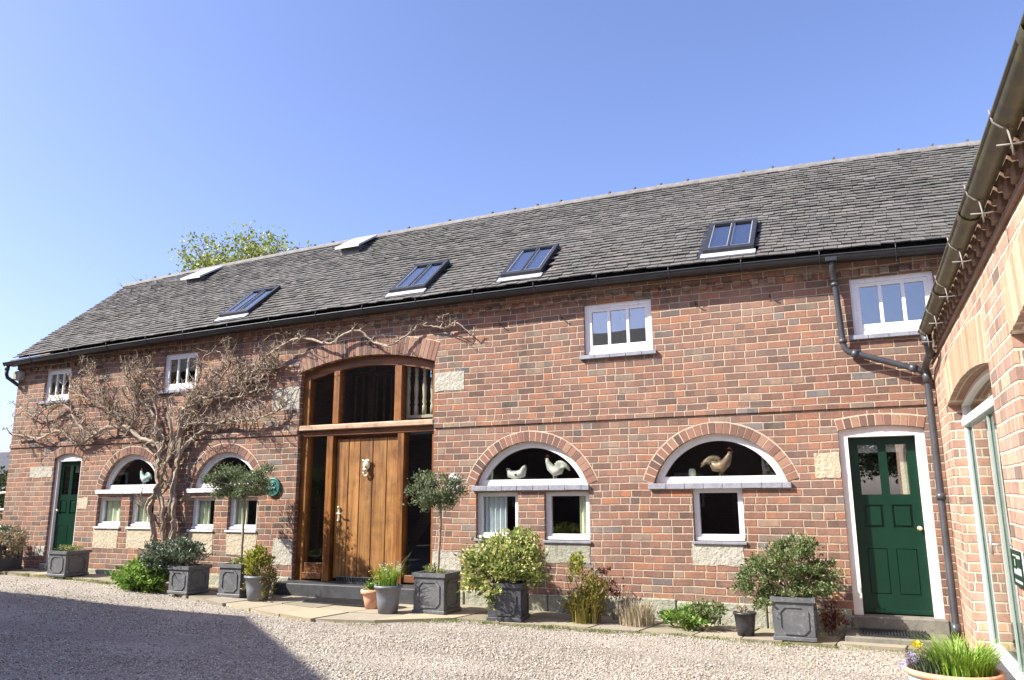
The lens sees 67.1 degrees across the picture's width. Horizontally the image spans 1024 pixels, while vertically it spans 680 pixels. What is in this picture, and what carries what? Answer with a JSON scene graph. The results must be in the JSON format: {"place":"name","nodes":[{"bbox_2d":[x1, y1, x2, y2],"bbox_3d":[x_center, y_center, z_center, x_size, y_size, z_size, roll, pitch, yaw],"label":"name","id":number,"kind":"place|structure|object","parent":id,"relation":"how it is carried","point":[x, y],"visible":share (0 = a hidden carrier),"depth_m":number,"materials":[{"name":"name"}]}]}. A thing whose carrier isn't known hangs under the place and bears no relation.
{"place":"outdoors","nodes":[
{"label":"outdoors","id":0,"kind":"place"},
{"bbox_2d":[336,576,377,583],"bbox_3d":[-2.276,3.543,11.378,0.730,0.098,0.090,-5,-13,23],"label":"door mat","id":1,"kind":"object","parent":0,"point":[351,580],"visible":0.78,"depth_m":11.37,"materials":[{"name":"black rubber"}]},
{"bbox_2d":[0,568,963,653],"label":"paving","id":2,"kind":"structure","parent":0,"point":[291,607],"depth_m":9.62,"materials":[{"name":"stone"}]},
{"bbox_2d":[0,524,30,570],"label":"potted shrub","id":3,"kind":"object","parent":2,"relation":"on","point":[11,555],"visible":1,"depth_m":13.97,"materials":[{"name":"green plant"}]},
{"bbox_2d":[46,544,91,576],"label":"potted shrub","id":4,"kind":"object","parent":2,"relation":"on","point":[70,560],"visible":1,"depth_m":13.17,"materials":[{"name":"grey stone"}]},
{"bbox_2d":[137,533,215,594],"bbox_3d":[-5.210,3.397,11.824,1.396,0.875,0.931,0,-12,1],"label":"potted shrub","id":5,"kind":"object","parent":2,"relation":"on","point":[189,576],"visible":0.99,"depth_m":11.62,"materials":[{"name":"green plant"}]},
{"bbox_2d":[201,461,279,597],"bbox_3d":[-4.110,2.818,11.642,1.314,1.974,1.102,-5,-13,23],"label":"potted tree","id":6,"kind":"object","parent":2,"relation":"on","point":[231,577],"visible":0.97,"depth_m":11.51,"materials":[{"name":"green plant"}]},
{"bbox_2d":[239,543,280,601],"bbox_3d":[-3.614,3.336,11.077,0.693,0.825,0.478,-2,-12,10],"label":"potted shrub","id":7,"kind":"object","parent":2,"relation":"on","point":[257,585],"visible":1,"depth_m":11.00,"materials":[{"name":"green plant"}]},
{"bbox_2d":[302,597,364,605],"bbox_3d":[-2.367,3.658,10.793,1.050,0.028,0.440,-5,-13,23],"label":"door mat","id":8,"kind":"object","parent":2,"relation":"on","point":[341,601],"depth_m":10.71,"materials":[{"name":"black rubber"}]},
{"bbox_2d":[361,579,377,608],"bbox_3d":[-1.868,3.399,10.373,0.326,0.386,0.326,-5,-13,23],"label":"flower pot","id":9,"kind":"object","parent":2,"relation":"on","point":[368,592],"visible":0.75,"depth_m":10.25,"materials":[{"name":"ceramic"}]},
{"bbox_2d":[368,557,406,613],"bbox_3d":[-1.595,3.146,10.001,0.612,0.739,0.588,-5,-13,23],"label":"flower pot","id":10,"kind":"object","parent":2,"relation":"on","point":[388,591],"visible":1,"depth_m":9.89,"materials":[{"name":"ceramic"}]},
{"bbox_2d":[402,468,470,614],"bbox_3d":[-1.036,2.631,10.242,0.841,1.854,0.785,-5,-13,23],"label":"potted tree","id":11,"kind":"object","parent":2,"relation":"on","point":[436,590],"visible":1,"depth_m":10.10,"materials":[{"name":"green plant"}]},
{"bbox_2d":[447,525,552,621],"bbox_3d":[-0.109,2.912,9.756,1.374,1.136,1.008,-5,-13,23],"label":"potted shrub","id":12,"kind":"object","parent":2,"relation":"on","point":[507,597],"visible":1,"depth_m":9.51,"materials":[{"name":"green plant"}]},
{"bbox_2d":[559,550,613,624],"bbox_3d":[0.875,3.020,9.447,0.728,0.872,0.664,3,-12,-18],"label":"tall shrub","id":13,"kind":"object","parent":2,"relation":"on","point":[583,607],"visible":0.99,"depth_m":9.35,"materials":[{"name":"green plant"}]},
{"bbox_2d":[596,566,631,619],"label":"red shrub","id":14,"kind":"object","parent":2,"relation":"on","point":[612,582],"visible":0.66,"depth_m":9.62,"materials":[{"name":"brown plant"}]},
{"bbox_2d":[609,596,656,626],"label":"dry plant","id":15,"kind":"object","parent":2,"relation":"on","point":[638,616],"visible":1,"depth_m":9.17,"materials":[{"name":"beige plant"}]},
{"bbox_2d":[657,598,729,631],"bbox_3d":[2.105,3.218,9.002,0.873,0.411,0.594,-5,-13,23],"label":"leafy plant","id":16,"kind":"object","parent":2,"relation":"on","point":[698,615],"visible":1,"depth_m":8.93,"materials":[{"name":"green plant"}]},
{"bbox_2d":[733,590,756,636],"bbox_3d":[2.613,2.996,8.683,0.260,0.620,0.260,-5,-13,23],"label":"flower pot","id":17,"kind":"object","parent":2,"relation":"on","point":[745,622],"visible":0.99,"depth_m":8.57,"materials":[{"name":"black plastic"}]},
{"bbox_2d":[727,527,847,642],"bbox_3d":[3.078,2.699,8.646,1.287,1.195,0.804,-5,-13,23],"label":"potted shrub","id":18,"kind":"object","parent":2,"relation":"on","point":[795,616],"visible":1,"depth_m":8.47,"materials":[{"name":"green plant"}]},
{"bbox_2d":[818,598,856,635],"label":"red shrub","id":19,"kind":"object","parent":2,"relation":"on","point":[834,617],"visible":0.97,"depth_m":8.64,"materials":[{"name":"brown plant"}]},
{"bbox_2d":[0,574,969,679],"bbox_3d":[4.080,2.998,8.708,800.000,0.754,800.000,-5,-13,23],"label":"ground","id":20,"kind":"structure","parent":0,"point":[596,639],"depth_m":7.95,"materials":[{"name":"beige gravel"}]},
{"bbox_2d":[0,455,8,524],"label":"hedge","id":21,"kind":"object","parent":20,"relation":"on","point":[3,480],"visible":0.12,"depth_m":18.36,"materials":[{"name":"green plant"}]},
{"bbox_2d":[0,452,9,486],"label":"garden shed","id":22,"kind":"structure","parent":20,"relation":"on","point":[4,460],"depth_m":23.28,"materials":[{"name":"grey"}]},
{"bbox_2d":[104,554,169,592],"bbox_3d":[-5.868,3.674,12.085,1.408,0.607,0.894,-5,-13,23],"label":"leafy plant","id":23,"kind":"object","parent":20,"relation":"on","point":[131,575],"visible":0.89,"depth_m":11.85,"materials":[{"name":"green plant"}]},
{"bbox_2d":[168,220,311,272],"bbox_3d":[-9.018,1.331,25.769,6.177,11.143,4.849,-5,-13,23],"label":"garden tree","id":24,"kind":"object","parent":20,"relation":"on","point":[219,258],"visible":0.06,"depth_m":25.77,"materials":[{"name":"green plant"}]},
{"bbox_2d":[1,572,915,653],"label":"weeds","id":25,"kind":"object","parent":20,"relation":"on","point":[437,620],"visible":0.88,"depth_m":9.00,"materials":[{"name":"green plant"}]},
{"bbox_2d":[2,139,980,647],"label":"converted barn","id":26,"kind":"structure","parent":20,"relation":"on","point":[634,355],"depth_m":11.13,"materials":[{"name":"red brick"}]},
{"bbox_2d":[38,368,71,404],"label":"window","id":27,"kind":"structure","parent":26,"relation":"in","point":[57,372],"depth_m":15.10,"materials":[{"name":"white paint"}]},
{"bbox_2d":[52,461,80,549],"bbox_3d":[-8.281,3.209,14.456,0.604,1.842,0.174,-5,-13,23],"label":"front door","id":28,"kind":"structure","parent":26,"relation":"in","point":[67,504],"depth_m":14.44,"materials":[{"name":"green paint"}]},
{"bbox_2d":[93,498,121,528],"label":"window","id":29,"kind":"structure","parent":26,"relation":"in","point":[102,522],"depth_m":13.94,"materials":[{"name":"white paint"}]},
{"bbox_2d":[105,501,121,521],"bbox_3d":[-7.180,3.112,13.974,0.542,0.490,0.055,-5,-13,23],"label":"curtain","id":30,"kind":"object","parent":26,"relation":"hanging from","point":[113,511],"visible":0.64,"depth_m":14.00,"materials":[{"name":"beige fabric"}]},
{"bbox_2d":[95,454,154,493],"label":"arched window","id":31,"kind":"structure","parent":26,"relation":"in","point":[148,488],"depth_m":13.90,"materials":[{"name":"white paint"}]},
{"bbox_2d":[126,497,150,528],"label":"window","id":32,"kind":"structure","parent":26,"relation":"in","point":[134,525],"depth_m":13.62,"materials":[{"name":"white paint"}]},
{"bbox_2d":[137,500,149,521],"bbox_3d":[-6.533,3.050,13.690,0.321,0.490,0.047,-6,-13,27],"label":"curtain","id":33,"kind":"object","parent":26,"relation":"hanging from","point":[141,515],"visible":0.57,"depth_m":13.70,"materials":[{"name":"beige fabric"}]},
{"bbox_2d":[140,469,151,484],"bbox_3d":[-6.563,2.449,13.846,0.330,0.298,0.129,-5,-13,23],"label":"hen ornament","id":34,"kind":"object","parent":26,"relation":"on","point":[146,478],"visible":0.98,"depth_m":13.80,"materials":[{"name":"white ceramic"}]},
{"bbox_2d":[157,352,197,393],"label":"window","id":35,"kind":"structure","parent":26,"relation":"in","point":[168,389],"depth_m":13.82,"materials":[{"name":"white paint"}]},
{"bbox_2d":[187,497,214,531],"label":"window","id":36,"kind":"structure","parent":26,"relation":"in","point":[195,525],"depth_m":13.05,"materials":[{"name":"white paint"}]},
{"bbox_2d":[198,501,210,523],"bbox_3d":[-5.226,2.944,13.117,0.261,0.510,0.047,-7,-13,28],"label":"curtain","id":37,"kind":"object","parent":26,"relation":"hanging from","point":[204,511],"visible":0.83,"depth_m":13.12,"materials":[{"name":"beige fabric"}]},
{"bbox_2d":[186,452,252,492],"bbox_3d":[-4.803,2.219,12.958,1.567,0.677,0.180,-5,-13,23],"label":"arched window","id":38,"kind":"structure","parent":26,"relation":"in","point":[212,462],"depth_m":13.11,"materials":[{"name":"white paint"}]},
{"bbox_2d":[2,313,474,576],"bbox_3d":[-5.257,1.968,12.940,10.311,4.053,0.437,-5,-13,23],"label":"climbing vine","id":39,"kind":"object","parent":26,"relation":"attached to","point":[183,423],"visible":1,"depth_m":13.25,"materials":[{"name":"brown plant"}]},
{"bbox_2d":[224,497,257,532],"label":"window","id":40,"kind":"structure","parent":26,"relation":"in","point":[233,527],"depth_m":12.67,"materials":[{"name":"white paint"}]},
{"bbox_2d":[236,500,248,524],"bbox_3d":[-4.473,2.873,12.789,0.251,0.510,0.047,-7,-13,28],"label":"curtain","id":41,"kind":"object","parent":26,"relation":"hanging from","point":[239,515],"visible":0.58,"depth_m":12.79,"materials":[{"name":"beige fabric"}]},
{"bbox_2d":[213,286,280,321],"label":"roof window","id":42,"kind":"structure","parent":26,"relation":"in","point":[253,300],"depth_m":13.67,"materials":[{"name":"black paint"}]},
{"bbox_2d":[267,478,280,496],"bbox_3d":[-3.852,2.366,12.405,0.304,0.304,0.047,-5,-13,23],"label":"wall plaque","id":43,"kind":"object","parent":26,"relation":"attached to","point":[277,484],"depth_m":12.38,"materials":[{"name":"teal metal"}]},
{"bbox_2d":[332,437,397,577],"bbox_3d":[-2.250,2.561,11.798,1.155,2.115,0.153,-5,-13,23],"label":"plank door","id":44,"kind":"structure","parent":26,"relation":"in","point":[366,477],"depth_m":11.82,"materials":[{"name":"brown wood"}]},
{"bbox_2d":[383,260,449,297],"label":"roof window","id":45,"kind":"structure","parent":26,"relation":"in","point":[418,279],"depth_m":12.26,"materials":[{"name":"black paint"}]},
{"bbox_2d":[484,496,506,531],"bbox_3d":[-0.239,2.483,10.943,0.382,0.620,0.057,-5,-13,23],"label":"curtain","id":46,"kind":"object","parent":26,"relation":"hanging from","point":[495,513],"visible":0.83,"depth_m":10.95,"materials":[{"name":"white fabric"}]},
{"bbox_2d":[474,492,517,540],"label":"window","id":47,"kind":"structure","parent":26,"relation":"in","point":[481,496],"depth_m":10.90,"materials":[{"name":"white paint"}]},
{"bbox_2d":[506,465,526,479],"bbox_3d":[0.059,1.882,10.940,0.324,0.215,0.151,-5,-13,23],"label":"hen ornament","id":48,"kind":"object","parent":26,"relation":"on","point":[519,474],"visible":1,"depth_m":10.88,"materials":[{"name":"white ceramic"}]},
{"bbox_2d":[495,243,559,282],"bbox_3d":[0.253,-1.152,11.608,0.735,0.773,0.922,-5,-13,23],"label":"roof window","id":49,"kind":"structure","parent":26,"relation":"in","point":[531,262],"depth_m":11.49,"materials":[{"name":"black paint"}]},
{"bbox_2d":[472,442,589,490],"bbox_3d":[0.256,1.755,10.750,1.747,0.676,0.180,-5,-13,23],"label":"arched window","id":50,"kind":"structure","parent":26,"relation":"in","point":[484,484],"depth_m":10.73,"materials":[{"name":"white paint"}]},
{"bbox_2d":[545,454,569,478],"bbox_3d":[0.630,1.759,10.713,0.393,0.354,0.154,-5,-13,23],"label":"cockerel ornament","id":51,"kind":"object","parent":26,"relation":"on","point":[557,468],"visible":0.98,"depth_m":10.67,"materials":[{"name":"white ceramic"}]},
{"bbox_2d":[543,492,591,543],"bbox_3d":[0.755,2.390,10.400,0.685,0.673,0.160,-5,-13,23],"label":"window","id":52,"kind":"structure","parent":26,"relation":"in","point":[551,537],"depth_m":10.39,"materials":[{"name":"white paint"}]},
{"bbox_2d":[580,496,586,533],"bbox_3d":[0.993,2.365,10.404,0.162,0.620,0.053,-5,-13,23],"label":"curtain","id":53,"kind":"object","parent":26,"relation":"hanging from","point":[583,527],"visible":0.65,"depth_m":10.42,"materials":[{"name":"beige fabric"}]},
{"bbox_2d":[579,299,656,359],"bbox_3d":[1.448,-0.143,10.578,1.072,0.778,0.165,-5,-13,23],"label":"window","id":54,"kind":"structure","parent":26,"relation":"in","point":[611,350],"depth_m":10.58,"materials":[{"name":"white paint"}]},
{"bbox_2d":[689,469,695,476],"bbox_3d":[2.338,1.726,10.015,0.096,0.110,0.096,-5,-13,23],"label":"jar","id":55,"kind":"object","parent":26,"relation":"on","point":[692,472],"visible":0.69,"depth_m":9.98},
{"bbox_2d":[700,447,732,475],"bbox_3d":[2.621,1.557,9.854,0.424,0.381,0.166,-5,-13,23],"label":"cockerel ornament","id":56,"kind":"object","parent":26,"relation":"on","point":[717,464],"visible":0.96,"depth_m":9.79,"materials":[{"name":"brown ceramic"}]},
{"bbox_2d":[648,434,791,488],"bbox_3d":[2.585,1.528,9.736,1.747,0.686,0.180,-5,-13,23],"label":"arched window","id":57,"kind":"structure","parent":26,"relation":"in","point":[779,480],"depth_m":9.70,"materials":[{"name":"white paint"}]},
{"bbox_2d":[693,489,746,544],"bbox_3d":[2.577,2.194,9.611,0.655,0.678,0.160,-5,-13,23],"label":"window","id":58,"kind":"structure","parent":26,"relation":"in","point":[700,538],"depth_m":9.59,"materials":[{"name":"white paint"}]},
{"bbox_2d":[697,218,757,258],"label":"roof window","id":59,"kind":"structure","parent":26,"relation":"in","point":[736,237],"depth_m":10.29,"materials":[{"name":"black paint"}]},
{"bbox_2d":[849,271,932,340],"bbox_3d":[4.547,-0.404,9.221,1.017,0.768,0.165,-5,-13,23],"label":"window","id":60,"kind":"structure","parent":26,"relation":"in","point":[900,328],"depth_m":9.25,"materials":[{"name":"white paint"}]},
{"bbox_2d":[848,436,933,615],"bbox_3d":[4.374,2.129,8.950,0.709,1.995,0.152,-5,-13,23],"label":"front door","id":61,"kind":"structure","parent":26,"relation":"in","point":[895,579],"depth_m":8.91,"materials":[{"name":"green paint"}]},
{"bbox_2d":[888,629,1016,679],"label":"flower bowl","id":62,"kind":"object","parent":20,"relation":"on","point":[953,662],"visible":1,"depth_m":5.04,"materials":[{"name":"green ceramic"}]},
{"bbox_2d":[918,12,1023,679],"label":"brick wing","id":63,"kind":"structure","parent":20,"relation":"on","point":[971,330],"depth_m":5.99,"materials":[{"name":"red brick"}]},
{"bbox_2d":[961,368,1023,679],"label":"glazed door","id":64,"kind":"structure","parent":63,"relation":"in","point":[1004,616],"depth_m":6.65,"materials":[{"name":"white paint"}]},
{"bbox_2d":[1010,548,1023,588],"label":"wall sign","id":65,"kind":"object","parent":63,"relation":"attached to","point":[1017,558],"visible":1,"depth_m":4.79,"materials":[{"name":"green metal"}]},
{"bbox_2d":[0,0,1023,451],"label":"sky","id":66,"kind":"structure","parent":0,"point":[126,126],"materials":[{"name":"blue"}]},
{"bbox_2d":[860,627,929,639],"bbox_3d":[4.120,3.166,8.335,0.660,0.028,0.425,-5,-13,23],"label":"door mat","id":67,"kind":"object","parent":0,"point":[882,632],"depth_m":8.26,"materials":[{"name":"black rubber"}]}
]}

